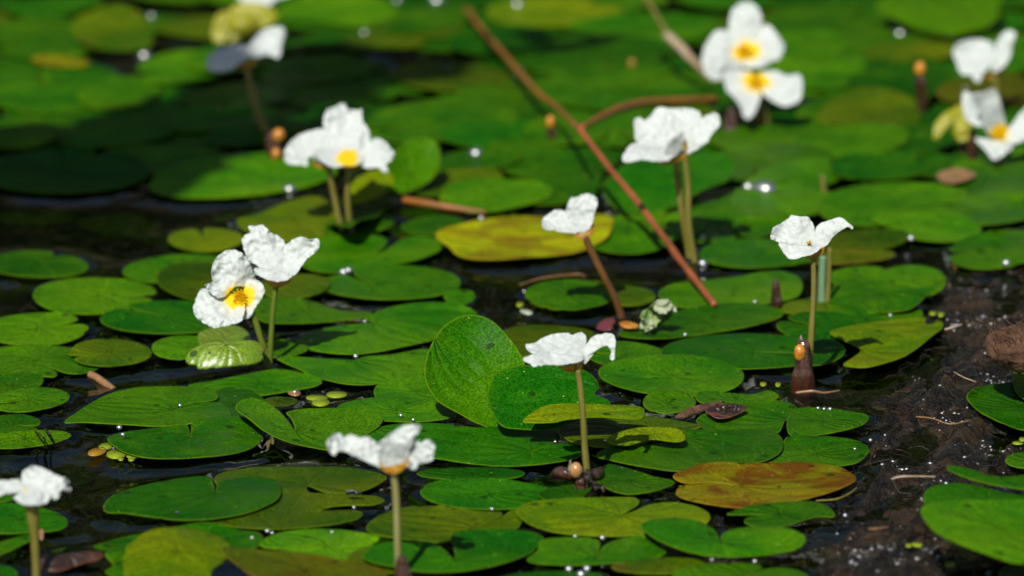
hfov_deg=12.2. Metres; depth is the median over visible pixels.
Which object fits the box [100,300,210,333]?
lily pad
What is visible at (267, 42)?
water flower
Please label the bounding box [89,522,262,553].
lily pad
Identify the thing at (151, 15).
water drop
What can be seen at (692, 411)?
leaf scrap
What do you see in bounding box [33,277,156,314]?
lily pad
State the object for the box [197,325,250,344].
lily pad
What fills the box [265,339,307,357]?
lily pad
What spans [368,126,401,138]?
lily pad
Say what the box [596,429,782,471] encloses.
lily pad
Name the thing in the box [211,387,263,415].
lily pad
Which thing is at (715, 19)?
lily pad
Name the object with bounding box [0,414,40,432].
lily pad
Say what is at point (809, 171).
lily pad
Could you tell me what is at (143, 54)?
water drop
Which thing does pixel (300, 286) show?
lily pad
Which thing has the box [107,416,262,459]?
lily pad
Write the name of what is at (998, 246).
lily pad
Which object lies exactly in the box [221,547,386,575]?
lily pad
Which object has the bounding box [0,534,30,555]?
lily pad
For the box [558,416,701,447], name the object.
lily pad
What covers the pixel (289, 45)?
lily pad
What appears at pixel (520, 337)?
lily pad
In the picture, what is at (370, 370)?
lily pad
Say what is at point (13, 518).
lily pad
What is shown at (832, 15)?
lily pad
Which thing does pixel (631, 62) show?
flower bud
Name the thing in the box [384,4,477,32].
lily pad
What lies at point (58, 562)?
rotten leaf
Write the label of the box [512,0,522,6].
water drop
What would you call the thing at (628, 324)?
leaf scrap
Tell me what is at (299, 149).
water flower
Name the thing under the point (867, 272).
lily pad
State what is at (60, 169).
lily pad
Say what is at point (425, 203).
petiole
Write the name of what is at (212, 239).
lily pad
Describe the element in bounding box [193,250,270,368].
water flower
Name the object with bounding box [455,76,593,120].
lily pad
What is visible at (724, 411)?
leaf scrap
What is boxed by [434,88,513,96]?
lily pad
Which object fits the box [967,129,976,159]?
flower bud
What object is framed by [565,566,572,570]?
water drop
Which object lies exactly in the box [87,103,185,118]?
lily pad
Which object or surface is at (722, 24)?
lily pad
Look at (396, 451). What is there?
water flower
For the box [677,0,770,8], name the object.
lily pad
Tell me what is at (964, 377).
twig
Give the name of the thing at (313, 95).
lily pad
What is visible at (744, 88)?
water flower
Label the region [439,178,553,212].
lily pad
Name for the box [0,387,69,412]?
lily pad
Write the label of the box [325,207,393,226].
lily pad
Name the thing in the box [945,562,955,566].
duckweed
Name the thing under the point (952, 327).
twig
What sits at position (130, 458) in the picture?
duckweed
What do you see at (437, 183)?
lily pad
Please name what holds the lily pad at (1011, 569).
on the water
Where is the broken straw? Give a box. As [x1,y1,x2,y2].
[644,0,714,82]
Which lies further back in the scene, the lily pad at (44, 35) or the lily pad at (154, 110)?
the lily pad at (44, 35)
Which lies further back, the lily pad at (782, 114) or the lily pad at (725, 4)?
the lily pad at (725, 4)
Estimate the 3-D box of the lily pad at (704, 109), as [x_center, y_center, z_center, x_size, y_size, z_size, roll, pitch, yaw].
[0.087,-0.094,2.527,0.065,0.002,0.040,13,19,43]
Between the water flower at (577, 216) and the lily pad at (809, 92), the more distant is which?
the lily pad at (809, 92)
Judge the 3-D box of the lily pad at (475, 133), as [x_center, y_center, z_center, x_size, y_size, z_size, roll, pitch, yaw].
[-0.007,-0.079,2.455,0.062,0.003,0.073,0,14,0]
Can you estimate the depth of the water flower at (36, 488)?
1.69 m
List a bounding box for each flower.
[0,465,70,575]
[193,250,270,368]
[207,26,285,131]
[211,2,277,44]
[241,0,274,31]
[241,225,319,367]
[283,128,344,231]
[315,103,393,232]
[327,424,434,566]
[523,332,615,496]
[542,193,624,317]
[622,107,719,261]
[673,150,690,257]
[701,2,784,120]
[724,70,802,126]
[770,215,852,369]
[953,30,1015,97]
[962,88,1023,163]
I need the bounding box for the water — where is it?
[0,0,1023,575]
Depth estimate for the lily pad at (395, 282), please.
2.14 m
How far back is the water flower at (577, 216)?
2.08 m
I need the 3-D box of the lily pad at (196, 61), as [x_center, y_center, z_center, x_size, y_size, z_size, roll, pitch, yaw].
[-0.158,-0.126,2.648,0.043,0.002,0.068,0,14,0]
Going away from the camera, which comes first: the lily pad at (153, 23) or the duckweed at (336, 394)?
the duckweed at (336, 394)
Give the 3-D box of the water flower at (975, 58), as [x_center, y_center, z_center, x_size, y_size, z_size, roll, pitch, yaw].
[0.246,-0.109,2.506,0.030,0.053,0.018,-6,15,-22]
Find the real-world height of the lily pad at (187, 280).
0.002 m
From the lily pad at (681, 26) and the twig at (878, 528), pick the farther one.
the lily pad at (681, 26)
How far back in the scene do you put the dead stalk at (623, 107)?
2.38 m
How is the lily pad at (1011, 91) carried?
on the water
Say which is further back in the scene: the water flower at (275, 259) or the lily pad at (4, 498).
the water flower at (275, 259)
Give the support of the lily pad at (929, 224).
on the water
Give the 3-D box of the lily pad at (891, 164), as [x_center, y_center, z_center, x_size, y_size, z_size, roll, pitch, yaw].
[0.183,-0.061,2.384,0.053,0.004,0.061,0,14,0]
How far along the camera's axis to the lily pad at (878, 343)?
2.04 m
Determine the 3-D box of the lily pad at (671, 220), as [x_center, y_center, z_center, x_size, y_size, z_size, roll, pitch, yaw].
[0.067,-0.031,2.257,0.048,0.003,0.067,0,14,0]
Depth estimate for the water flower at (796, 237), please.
1.96 m
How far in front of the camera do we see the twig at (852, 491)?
1.80 m
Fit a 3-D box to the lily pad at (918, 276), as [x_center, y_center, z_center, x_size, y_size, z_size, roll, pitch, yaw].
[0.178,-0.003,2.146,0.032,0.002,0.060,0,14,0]
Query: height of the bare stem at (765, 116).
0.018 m
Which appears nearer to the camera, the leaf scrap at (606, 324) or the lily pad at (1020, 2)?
the leaf scrap at (606, 324)
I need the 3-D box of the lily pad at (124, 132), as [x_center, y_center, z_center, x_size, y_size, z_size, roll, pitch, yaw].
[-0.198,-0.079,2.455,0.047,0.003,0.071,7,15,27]
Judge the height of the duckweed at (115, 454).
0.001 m
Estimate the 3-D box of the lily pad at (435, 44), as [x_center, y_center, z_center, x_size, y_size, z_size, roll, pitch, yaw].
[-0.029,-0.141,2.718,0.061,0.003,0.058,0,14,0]
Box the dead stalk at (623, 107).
[464,6,718,306]
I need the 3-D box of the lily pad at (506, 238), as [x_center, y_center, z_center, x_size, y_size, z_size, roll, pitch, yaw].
[0.006,-0.024,2.230,0.084,0.005,0.093,0,14,0]
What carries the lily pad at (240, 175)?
on the water
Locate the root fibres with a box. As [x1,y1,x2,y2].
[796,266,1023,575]
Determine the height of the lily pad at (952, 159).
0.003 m
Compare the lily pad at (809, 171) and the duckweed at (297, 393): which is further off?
the lily pad at (809, 171)
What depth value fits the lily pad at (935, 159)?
2.40 m
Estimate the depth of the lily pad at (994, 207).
2.29 m
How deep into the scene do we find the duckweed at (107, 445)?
1.88 m
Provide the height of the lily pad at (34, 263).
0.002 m
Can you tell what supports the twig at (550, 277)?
on the water
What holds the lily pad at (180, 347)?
on the water
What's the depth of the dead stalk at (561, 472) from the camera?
1.82 m
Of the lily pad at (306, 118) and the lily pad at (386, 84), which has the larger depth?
the lily pad at (386, 84)
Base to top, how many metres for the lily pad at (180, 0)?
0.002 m
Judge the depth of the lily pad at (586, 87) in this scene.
2.58 m
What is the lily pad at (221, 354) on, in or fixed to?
on the water
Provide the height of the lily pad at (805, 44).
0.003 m
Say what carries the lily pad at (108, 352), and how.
on the water
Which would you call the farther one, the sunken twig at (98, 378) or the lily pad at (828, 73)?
the lily pad at (828, 73)
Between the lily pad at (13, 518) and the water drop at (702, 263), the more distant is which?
the water drop at (702, 263)
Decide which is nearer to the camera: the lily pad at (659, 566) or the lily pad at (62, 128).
the lily pad at (659, 566)
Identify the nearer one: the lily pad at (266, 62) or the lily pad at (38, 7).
the lily pad at (266, 62)
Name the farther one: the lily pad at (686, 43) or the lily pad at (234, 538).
the lily pad at (686, 43)
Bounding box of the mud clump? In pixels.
[573,466,605,493]
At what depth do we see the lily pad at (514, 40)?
2.70 m
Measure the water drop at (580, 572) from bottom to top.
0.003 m
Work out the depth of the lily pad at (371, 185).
2.30 m
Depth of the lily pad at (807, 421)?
1.91 m
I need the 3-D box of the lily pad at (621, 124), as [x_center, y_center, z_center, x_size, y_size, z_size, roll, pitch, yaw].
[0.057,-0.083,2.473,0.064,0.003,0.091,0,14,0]
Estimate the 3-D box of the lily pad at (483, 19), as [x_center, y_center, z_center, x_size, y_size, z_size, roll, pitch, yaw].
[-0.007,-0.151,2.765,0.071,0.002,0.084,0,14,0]
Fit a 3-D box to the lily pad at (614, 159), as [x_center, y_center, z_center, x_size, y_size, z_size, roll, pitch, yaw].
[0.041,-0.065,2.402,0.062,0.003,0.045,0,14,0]
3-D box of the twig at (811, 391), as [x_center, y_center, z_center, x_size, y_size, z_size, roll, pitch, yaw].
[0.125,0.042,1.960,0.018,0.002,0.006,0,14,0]
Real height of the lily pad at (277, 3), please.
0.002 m
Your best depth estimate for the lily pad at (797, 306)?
2.10 m
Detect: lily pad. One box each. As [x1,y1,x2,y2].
[0,11,9,23]
[0,15,92,60]
[0,56,118,80]
[0,66,110,113]
[0,116,87,138]
[0,124,55,148]
[0,146,150,192]
[0,250,88,277]
[0,311,88,344]
[0,344,100,377]
[0,372,43,393]
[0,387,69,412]
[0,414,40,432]
[0,430,70,448]
[0,494,13,502]
[0,503,67,533]
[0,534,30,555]
[0,565,17,575]
[3,108,93,120]
[5,0,103,15]
[19,42,104,53]
[32,55,89,66]
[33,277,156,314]
[40,115,132,143]
[44,74,121,84]
[46,546,89,555]
[62,118,174,146]
[64,386,231,426]
[68,338,151,366]
[72,4,152,50]
[77,76,161,109]
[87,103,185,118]
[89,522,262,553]
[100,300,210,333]
[103,476,281,520]
[104,143,229,174]
[105,551,124,575]
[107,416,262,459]
[123,254,216,282]
[123,527,230,575]
[137,49,234,83]
[141,13,182,31]
[148,83,200,104]
[149,152,337,198]
[152,335,198,359]
[153,0,204,1]
[156,16,271,38]
[156,262,240,300]
[168,228,242,251]
[185,340,264,369]
[186,48,263,72]
[188,369,321,396]
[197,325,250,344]
[201,37,297,57]
[201,466,386,529]
[205,118,299,145]
[209,0,290,7]
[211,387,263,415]
[221,101,305,117]
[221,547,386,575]
[233,56,278,73]
[236,196,342,242]
[236,397,382,450]
[254,297,371,323]
[259,528,391,560]
[261,274,329,298]
[263,396,297,406]
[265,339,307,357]
[269,10,350,29]
[275,101,393,131]
[276,0,399,26]
[276,349,428,385]
[283,132,303,140]
[285,83,380,104]
[295,27,360,49]
[297,302,477,354]
[302,233,442,273]
[323,213,394,234]
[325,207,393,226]
[325,265,459,299]
[327,74,431,100]
[337,397,454,422]
[339,169,393,207]
[340,17,464,50]
[347,546,394,573]
[359,139,403,168]
[362,529,543,572]
[364,97,516,142]
[366,505,521,542]
[367,423,581,466]
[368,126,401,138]
[373,375,438,402]
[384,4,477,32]
[386,138,439,192]
[389,61,511,90]
[390,0,489,12]
[401,215,464,234]
[411,167,503,196]
[412,36,458,51]
[417,467,524,479]
[420,477,548,509]
[424,315,524,426]
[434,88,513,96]
[435,214,613,259]
[437,147,522,171]
[438,119,535,147]
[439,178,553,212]
[444,289,475,304]
[446,24,550,56]
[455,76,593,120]
[463,12,562,33]
[474,56,547,76]
[485,0,622,26]
[486,0,510,5]
[488,365,610,430]
[490,139,592,179]
[504,325,595,356]
[509,571,602,575]
[515,35,671,73]
[516,497,710,536]
[523,403,644,423]
[524,111,609,144]
[525,280,616,310]
[527,534,665,565]
[530,171,608,205]
[536,62,708,109]
[538,484,591,499]
[553,132,634,148]
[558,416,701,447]
[562,12,715,42]
[567,148,638,170]
[585,110,653,146]
[588,0,669,11]
[588,109,604,113]
[590,341,661,364]
[594,221,674,253]
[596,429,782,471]
[597,464,675,494]
[598,354,743,396]
[603,152,733,212]
[606,54,694,77]
[607,426,685,445]
[609,285,655,305]
[611,557,705,574]
[612,210,705,238]
[618,303,783,338]
[640,104,724,117]
[641,518,805,557]
[643,390,695,413]
[658,271,802,307]
[661,333,814,369]
[666,188,772,215]
[667,40,691,52]
[672,563,807,575]
[673,205,788,242]
[673,461,856,508]
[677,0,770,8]
[689,33,712,44]
[693,141,721,151]
[695,15,727,32]
[695,390,779,403]
[696,400,796,433]
[697,58,772,68]
[699,79,733,102]
[699,238,824,267]
[702,117,755,132]
[709,123,831,153]
[715,102,805,122]
[716,11,777,28]
[716,144,831,181]
[717,69,826,97]
[727,501,834,526]
[730,184,832,216]
[746,157,840,187]
[763,0,908,35]
[767,52,874,88]
[768,0,824,10]
[770,436,869,466]
[775,28,849,60]
[776,311,856,340]
[781,298,832,313]
[786,407,868,435]
[793,123,909,157]
[796,96,928,124]
[807,248,895,264]
[813,339,844,365]
[816,87,920,125]
[817,182,966,226]
[823,87,849,96]
[825,0,879,12]
[825,228,908,249]
[825,275,946,313]
[828,150,932,179]
[828,304,922,323]
[829,317,942,367]
[831,265,885,283]
[838,33,931,60]
[845,56,952,98]
[863,41,954,61]
[872,207,981,241]
[876,0,1001,35]
[876,265,945,296]
[893,123,956,153]
[906,26,977,44]
[913,152,952,176]
[918,111,977,145]
[921,499,1023,563]
[923,483,1023,504]
[927,101,1023,116]
[930,164,1023,195]
[936,73,1023,106]
[937,60,985,79]
[943,144,1023,164]
[946,465,1023,489]
[947,190,1023,224]
[949,116,1023,143]
[949,229,1023,269]
[953,147,1023,167]
[966,382,1023,430]
[977,12,1023,34]
[977,33,1023,72]
[998,563,1023,575]
[1005,452,1023,468]
[1012,371,1023,399]
[1017,0,1023,5]
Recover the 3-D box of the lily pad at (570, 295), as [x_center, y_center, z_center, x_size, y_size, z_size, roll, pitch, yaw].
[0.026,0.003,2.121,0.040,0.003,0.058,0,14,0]
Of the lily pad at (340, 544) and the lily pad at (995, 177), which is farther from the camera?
the lily pad at (995, 177)
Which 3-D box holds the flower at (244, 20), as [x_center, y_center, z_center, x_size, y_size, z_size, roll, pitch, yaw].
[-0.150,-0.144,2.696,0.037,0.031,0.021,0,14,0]
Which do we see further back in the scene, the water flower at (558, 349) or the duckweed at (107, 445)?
the duckweed at (107, 445)
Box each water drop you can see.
[138,50,150,59]
[148,13,154,17]
[283,184,296,194]
[339,268,347,274]
[345,266,352,273]
[429,0,444,2]
[469,148,482,156]
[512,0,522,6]
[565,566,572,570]
[576,570,585,575]
[583,565,590,571]
[698,259,707,266]
[742,182,752,189]
[752,180,763,189]
[756,181,776,194]
[894,29,905,33]
[907,235,914,240]
[1001,259,1010,266]
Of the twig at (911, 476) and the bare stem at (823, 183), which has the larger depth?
the bare stem at (823, 183)
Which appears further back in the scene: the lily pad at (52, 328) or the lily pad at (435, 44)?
the lily pad at (435, 44)
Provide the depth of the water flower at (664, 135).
2.18 m
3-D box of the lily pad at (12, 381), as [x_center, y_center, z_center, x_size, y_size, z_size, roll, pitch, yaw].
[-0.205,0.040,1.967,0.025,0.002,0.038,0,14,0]
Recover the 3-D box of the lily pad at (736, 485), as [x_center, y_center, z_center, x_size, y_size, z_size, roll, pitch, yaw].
[0.097,0.074,1.822,0.070,0.003,0.062,0,14,0]
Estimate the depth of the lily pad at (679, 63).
2.65 m
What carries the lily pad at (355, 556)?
on the water
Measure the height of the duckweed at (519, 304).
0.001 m
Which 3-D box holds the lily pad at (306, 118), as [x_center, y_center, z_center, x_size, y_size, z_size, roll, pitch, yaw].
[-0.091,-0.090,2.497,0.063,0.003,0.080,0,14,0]
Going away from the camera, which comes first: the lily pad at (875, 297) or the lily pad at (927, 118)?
the lily pad at (875, 297)
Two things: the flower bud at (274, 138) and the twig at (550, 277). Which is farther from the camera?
the flower bud at (274, 138)
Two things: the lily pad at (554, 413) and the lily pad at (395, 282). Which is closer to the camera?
the lily pad at (554, 413)
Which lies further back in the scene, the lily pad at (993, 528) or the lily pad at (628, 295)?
the lily pad at (628, 295)
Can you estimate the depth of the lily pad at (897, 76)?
2.60 m
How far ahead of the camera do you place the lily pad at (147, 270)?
2.18 m
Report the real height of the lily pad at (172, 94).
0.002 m
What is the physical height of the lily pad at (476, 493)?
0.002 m
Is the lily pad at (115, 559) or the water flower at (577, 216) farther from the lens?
the water flower at (577, 216)
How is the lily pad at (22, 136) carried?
on the water
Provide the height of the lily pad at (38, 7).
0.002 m
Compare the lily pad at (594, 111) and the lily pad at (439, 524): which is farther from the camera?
the lily pad at (594, 111)
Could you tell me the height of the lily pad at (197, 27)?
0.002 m
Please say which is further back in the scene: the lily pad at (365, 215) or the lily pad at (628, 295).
the lily pad at (365, 215)
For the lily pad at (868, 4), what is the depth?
2.83 m
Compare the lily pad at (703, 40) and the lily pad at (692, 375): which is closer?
the lily pad at (692, 375)
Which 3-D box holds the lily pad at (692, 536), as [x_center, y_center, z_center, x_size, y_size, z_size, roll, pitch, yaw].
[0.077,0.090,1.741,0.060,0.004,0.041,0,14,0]
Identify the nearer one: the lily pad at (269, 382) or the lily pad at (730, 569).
the lily pad at (730, 569)
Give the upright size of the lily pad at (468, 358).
0.038 m
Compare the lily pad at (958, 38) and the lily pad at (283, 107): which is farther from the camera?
the lily pad at (958, 38)
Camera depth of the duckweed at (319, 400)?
1.95 m
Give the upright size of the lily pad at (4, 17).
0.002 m
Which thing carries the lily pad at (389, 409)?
on the water
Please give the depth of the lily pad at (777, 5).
2.83 m
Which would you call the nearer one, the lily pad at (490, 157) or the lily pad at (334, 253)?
the lily pad at (334, 253)
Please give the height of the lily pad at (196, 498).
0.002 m
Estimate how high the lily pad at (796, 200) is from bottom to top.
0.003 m
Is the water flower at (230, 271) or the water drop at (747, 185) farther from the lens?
the water drop at (747, 185)
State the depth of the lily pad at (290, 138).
2.46 m
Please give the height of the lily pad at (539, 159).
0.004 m
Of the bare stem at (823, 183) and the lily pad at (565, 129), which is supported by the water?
the lily pad at (565, 129)
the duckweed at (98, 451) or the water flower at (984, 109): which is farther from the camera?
the water flower at (984, 109)
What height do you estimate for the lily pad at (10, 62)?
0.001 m
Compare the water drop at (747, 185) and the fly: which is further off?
the water drop at (747, 185)
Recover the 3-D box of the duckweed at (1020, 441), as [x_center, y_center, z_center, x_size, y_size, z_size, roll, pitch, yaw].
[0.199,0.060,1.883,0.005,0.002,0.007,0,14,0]
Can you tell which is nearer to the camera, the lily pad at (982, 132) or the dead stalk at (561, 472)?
the dead stalk at (561, 472)
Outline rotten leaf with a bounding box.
[40,551,103,571]
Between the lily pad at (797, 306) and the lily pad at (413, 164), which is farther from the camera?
the lily pad at (413, 164)
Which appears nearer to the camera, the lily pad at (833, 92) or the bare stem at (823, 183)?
the bare stem at (823, 183)
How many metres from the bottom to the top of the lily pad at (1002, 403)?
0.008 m
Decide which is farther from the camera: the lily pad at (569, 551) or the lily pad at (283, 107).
the lily pad at (283, 107)
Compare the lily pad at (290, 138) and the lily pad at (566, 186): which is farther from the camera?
the lily pad at (290, 138)
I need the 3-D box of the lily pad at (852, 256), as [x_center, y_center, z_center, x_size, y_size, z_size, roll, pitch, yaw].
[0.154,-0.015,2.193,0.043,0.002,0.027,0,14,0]
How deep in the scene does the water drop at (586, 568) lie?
1.71 m
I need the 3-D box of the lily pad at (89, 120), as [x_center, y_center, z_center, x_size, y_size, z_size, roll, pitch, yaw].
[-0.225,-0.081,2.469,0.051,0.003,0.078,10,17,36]
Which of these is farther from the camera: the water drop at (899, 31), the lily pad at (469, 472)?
the water drop at (899, 31)
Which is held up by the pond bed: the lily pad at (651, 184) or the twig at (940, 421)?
the twig at (940, 421)
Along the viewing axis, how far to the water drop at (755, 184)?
2.33 m
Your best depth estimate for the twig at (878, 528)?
1.75 m
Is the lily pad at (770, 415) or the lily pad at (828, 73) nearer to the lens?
the lily pad at (770, 415)
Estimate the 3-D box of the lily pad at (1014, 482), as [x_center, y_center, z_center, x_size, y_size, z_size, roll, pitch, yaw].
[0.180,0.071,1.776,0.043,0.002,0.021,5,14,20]
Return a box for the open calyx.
[933,104,973,153]
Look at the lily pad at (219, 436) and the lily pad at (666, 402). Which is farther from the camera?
the lily pad at (666, 402)
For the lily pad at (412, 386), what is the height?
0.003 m
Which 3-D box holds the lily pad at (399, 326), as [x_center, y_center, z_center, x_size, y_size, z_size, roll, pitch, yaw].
[-0.048,0.018,2.058,0.058,0.003,0.095,10,17,36]
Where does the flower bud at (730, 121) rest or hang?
on the lily pad at (745, 122)
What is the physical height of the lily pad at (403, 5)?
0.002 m
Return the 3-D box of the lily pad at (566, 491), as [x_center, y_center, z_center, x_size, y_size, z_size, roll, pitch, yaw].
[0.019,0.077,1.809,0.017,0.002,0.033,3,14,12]
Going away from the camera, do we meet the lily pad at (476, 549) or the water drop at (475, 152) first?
the lily pad at (476, 549)
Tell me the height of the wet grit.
0.020 m
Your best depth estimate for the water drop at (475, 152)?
2.40 m
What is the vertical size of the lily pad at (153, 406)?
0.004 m
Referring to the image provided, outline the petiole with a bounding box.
[402,196,485,214]
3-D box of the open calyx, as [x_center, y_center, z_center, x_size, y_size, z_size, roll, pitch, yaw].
[0.222,-0.077,2.415,0.021,0.030,0.015,0,14,0]
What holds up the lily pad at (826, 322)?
on the water
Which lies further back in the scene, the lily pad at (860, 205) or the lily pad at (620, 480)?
the lily pad at (860, 205)
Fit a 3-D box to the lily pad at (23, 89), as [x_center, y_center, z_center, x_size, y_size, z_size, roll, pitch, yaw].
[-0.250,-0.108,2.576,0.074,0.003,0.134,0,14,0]
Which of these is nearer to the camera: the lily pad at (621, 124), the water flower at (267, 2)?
the lily pad at (621, 124)
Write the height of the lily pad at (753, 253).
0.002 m
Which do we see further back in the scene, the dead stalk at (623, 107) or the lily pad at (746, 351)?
the dead stalk at (623, 107)
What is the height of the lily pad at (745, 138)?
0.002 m
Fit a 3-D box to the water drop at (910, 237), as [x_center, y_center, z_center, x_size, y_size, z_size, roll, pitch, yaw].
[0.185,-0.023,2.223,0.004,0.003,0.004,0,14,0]
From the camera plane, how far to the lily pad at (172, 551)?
1.70 m
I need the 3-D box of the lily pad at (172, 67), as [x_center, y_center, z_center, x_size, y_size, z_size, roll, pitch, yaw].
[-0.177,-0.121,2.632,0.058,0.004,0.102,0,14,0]
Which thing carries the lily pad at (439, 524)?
on the water
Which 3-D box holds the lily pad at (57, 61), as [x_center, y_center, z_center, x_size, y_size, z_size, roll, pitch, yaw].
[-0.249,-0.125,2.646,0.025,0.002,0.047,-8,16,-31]
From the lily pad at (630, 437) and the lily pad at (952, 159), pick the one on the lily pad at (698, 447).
the lily pad at (630, 437)
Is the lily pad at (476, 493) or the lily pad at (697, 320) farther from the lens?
the lily pad at (697, 320)
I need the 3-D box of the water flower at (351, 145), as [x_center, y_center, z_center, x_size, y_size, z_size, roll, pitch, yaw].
[-0.075,-0.050,2.236,0.038,0.065,0.031,12,18,40]
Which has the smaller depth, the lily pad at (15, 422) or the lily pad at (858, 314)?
the lily pad at (15, 422)
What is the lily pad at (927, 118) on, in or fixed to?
on the water
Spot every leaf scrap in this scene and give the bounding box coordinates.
[39,529,43,540]
[597,317,615,331]
[619,321,638,328]
[675,401,724,418]
[705,403,746,418]
[936,168,975,183]
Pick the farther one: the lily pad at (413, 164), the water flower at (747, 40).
the water flower at (747, 40)
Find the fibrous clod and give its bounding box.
[982,319,1023,373]
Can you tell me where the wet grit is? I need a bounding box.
[836,271,1021,571]
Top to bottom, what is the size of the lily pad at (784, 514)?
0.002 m
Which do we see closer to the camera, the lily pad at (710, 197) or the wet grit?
the wet grit
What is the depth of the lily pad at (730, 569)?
1.71 m
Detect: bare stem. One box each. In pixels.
[762,106,769,123]
[817,255,826,301]
[820,175,826,191]
[825,248,831,302]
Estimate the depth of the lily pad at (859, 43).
2.71 m
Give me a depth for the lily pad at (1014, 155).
2.40 m
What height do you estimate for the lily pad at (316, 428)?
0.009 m
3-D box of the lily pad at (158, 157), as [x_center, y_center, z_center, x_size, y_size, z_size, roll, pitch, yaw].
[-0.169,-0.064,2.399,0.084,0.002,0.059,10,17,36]
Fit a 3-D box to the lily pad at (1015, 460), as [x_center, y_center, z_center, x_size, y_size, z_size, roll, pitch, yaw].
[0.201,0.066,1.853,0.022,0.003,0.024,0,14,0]
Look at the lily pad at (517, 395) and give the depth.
1.90 m
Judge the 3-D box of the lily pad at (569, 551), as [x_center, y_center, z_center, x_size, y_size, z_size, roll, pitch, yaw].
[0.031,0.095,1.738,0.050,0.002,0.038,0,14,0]
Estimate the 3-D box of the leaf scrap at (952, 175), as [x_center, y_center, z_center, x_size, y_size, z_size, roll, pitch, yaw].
[0.218,-0.055,2.352,0.020,0.002,0.034,0,14,0]
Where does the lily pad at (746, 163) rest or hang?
on the water
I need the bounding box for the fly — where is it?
[346,490,362,496]
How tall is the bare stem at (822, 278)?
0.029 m
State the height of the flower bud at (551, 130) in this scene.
0.021 m
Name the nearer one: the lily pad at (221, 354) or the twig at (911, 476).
the twig at (911, 476)
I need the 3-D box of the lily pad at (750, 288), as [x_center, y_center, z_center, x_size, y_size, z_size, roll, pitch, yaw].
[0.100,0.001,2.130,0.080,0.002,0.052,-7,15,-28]
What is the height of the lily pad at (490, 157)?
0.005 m
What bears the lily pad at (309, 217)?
on the water
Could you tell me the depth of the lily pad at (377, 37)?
2.72 m
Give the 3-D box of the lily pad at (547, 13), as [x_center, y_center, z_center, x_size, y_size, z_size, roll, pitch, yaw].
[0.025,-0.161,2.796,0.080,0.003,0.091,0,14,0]
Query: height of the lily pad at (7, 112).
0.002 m
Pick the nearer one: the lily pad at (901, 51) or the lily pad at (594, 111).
the lily pad at (594, 111)
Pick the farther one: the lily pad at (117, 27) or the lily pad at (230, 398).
the lily pad at (117, 27)
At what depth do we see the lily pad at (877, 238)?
2.23 m
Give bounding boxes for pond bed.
[816,250,1023,575]
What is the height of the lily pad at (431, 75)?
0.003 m
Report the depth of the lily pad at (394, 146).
2.44 m
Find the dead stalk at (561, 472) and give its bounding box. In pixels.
[549,466,603,481]
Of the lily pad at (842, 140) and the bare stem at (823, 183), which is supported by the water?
the lily pad at (842, 140)
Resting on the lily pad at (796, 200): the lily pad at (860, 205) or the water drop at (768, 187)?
the water drop at (768, 187)
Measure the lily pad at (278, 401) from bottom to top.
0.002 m
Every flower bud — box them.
[264,129,284,158]
[271,148,280,159]
[394,555,411,575]
[546,115,556,138]
[567,460,585,496]
[627,58,636,67]
[720,107,738,129]
[770,280,782,308]
[790,335,815,395]
[914,61,926,112]
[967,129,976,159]
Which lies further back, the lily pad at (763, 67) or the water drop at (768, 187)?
the lily pad at (763, 67)
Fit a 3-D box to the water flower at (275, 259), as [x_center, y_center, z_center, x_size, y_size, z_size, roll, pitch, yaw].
[-0.099,0.007,2.003,0.033,0.064,0.019,6,15,22]
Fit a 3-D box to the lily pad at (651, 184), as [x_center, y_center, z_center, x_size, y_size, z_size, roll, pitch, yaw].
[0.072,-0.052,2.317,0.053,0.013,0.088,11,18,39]
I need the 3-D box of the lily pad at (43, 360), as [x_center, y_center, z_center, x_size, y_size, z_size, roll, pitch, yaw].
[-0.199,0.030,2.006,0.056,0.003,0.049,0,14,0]
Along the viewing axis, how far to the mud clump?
1.82 m
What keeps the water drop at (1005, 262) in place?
on the lily pad at (998, 246)
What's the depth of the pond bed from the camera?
1.88 m
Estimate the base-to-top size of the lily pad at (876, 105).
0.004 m
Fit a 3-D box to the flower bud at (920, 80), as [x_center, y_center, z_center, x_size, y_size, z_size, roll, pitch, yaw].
[0.214,-0.102,2.511,0.007,0.034,0.008,0,14,0]
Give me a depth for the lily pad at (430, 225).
2.26 m
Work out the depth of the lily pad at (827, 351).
2.01 m
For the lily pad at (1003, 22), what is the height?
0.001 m
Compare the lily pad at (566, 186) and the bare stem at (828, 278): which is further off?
the lily pad at (566, 186)
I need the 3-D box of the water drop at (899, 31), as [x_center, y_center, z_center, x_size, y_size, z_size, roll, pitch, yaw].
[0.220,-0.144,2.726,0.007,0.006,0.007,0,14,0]
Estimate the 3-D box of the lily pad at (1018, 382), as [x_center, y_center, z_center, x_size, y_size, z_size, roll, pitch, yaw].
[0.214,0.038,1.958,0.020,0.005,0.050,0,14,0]
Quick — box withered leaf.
[640,299,676,332]
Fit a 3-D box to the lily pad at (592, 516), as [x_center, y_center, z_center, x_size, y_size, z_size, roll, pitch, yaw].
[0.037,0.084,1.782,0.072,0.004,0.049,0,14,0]
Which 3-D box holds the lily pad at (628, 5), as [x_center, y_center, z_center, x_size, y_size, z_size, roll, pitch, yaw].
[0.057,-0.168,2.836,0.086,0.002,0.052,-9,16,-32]
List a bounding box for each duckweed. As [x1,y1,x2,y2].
[88,447,106,455]
[99,442,112,449]
[106,449,125,458]
[118,455,138,460]
[287,390,300,395]
[306,394,329,406]
[326,391,346,397]
[516,302,523,306]
[520,309,532,314]
[906,542,922,546]
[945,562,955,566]
[1012,437,1023,444]
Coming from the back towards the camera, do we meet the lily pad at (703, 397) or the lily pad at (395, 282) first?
the lily pad at (395, 282)
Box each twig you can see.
[87,371,115,387]
[519,274,584,284]
[796,390,839,393]
[816,487,856,501]
[868,526,888,529]
[891,475,935,479]
[916,416,967,424]
[945,324,961,330]
[953,371,975,382]

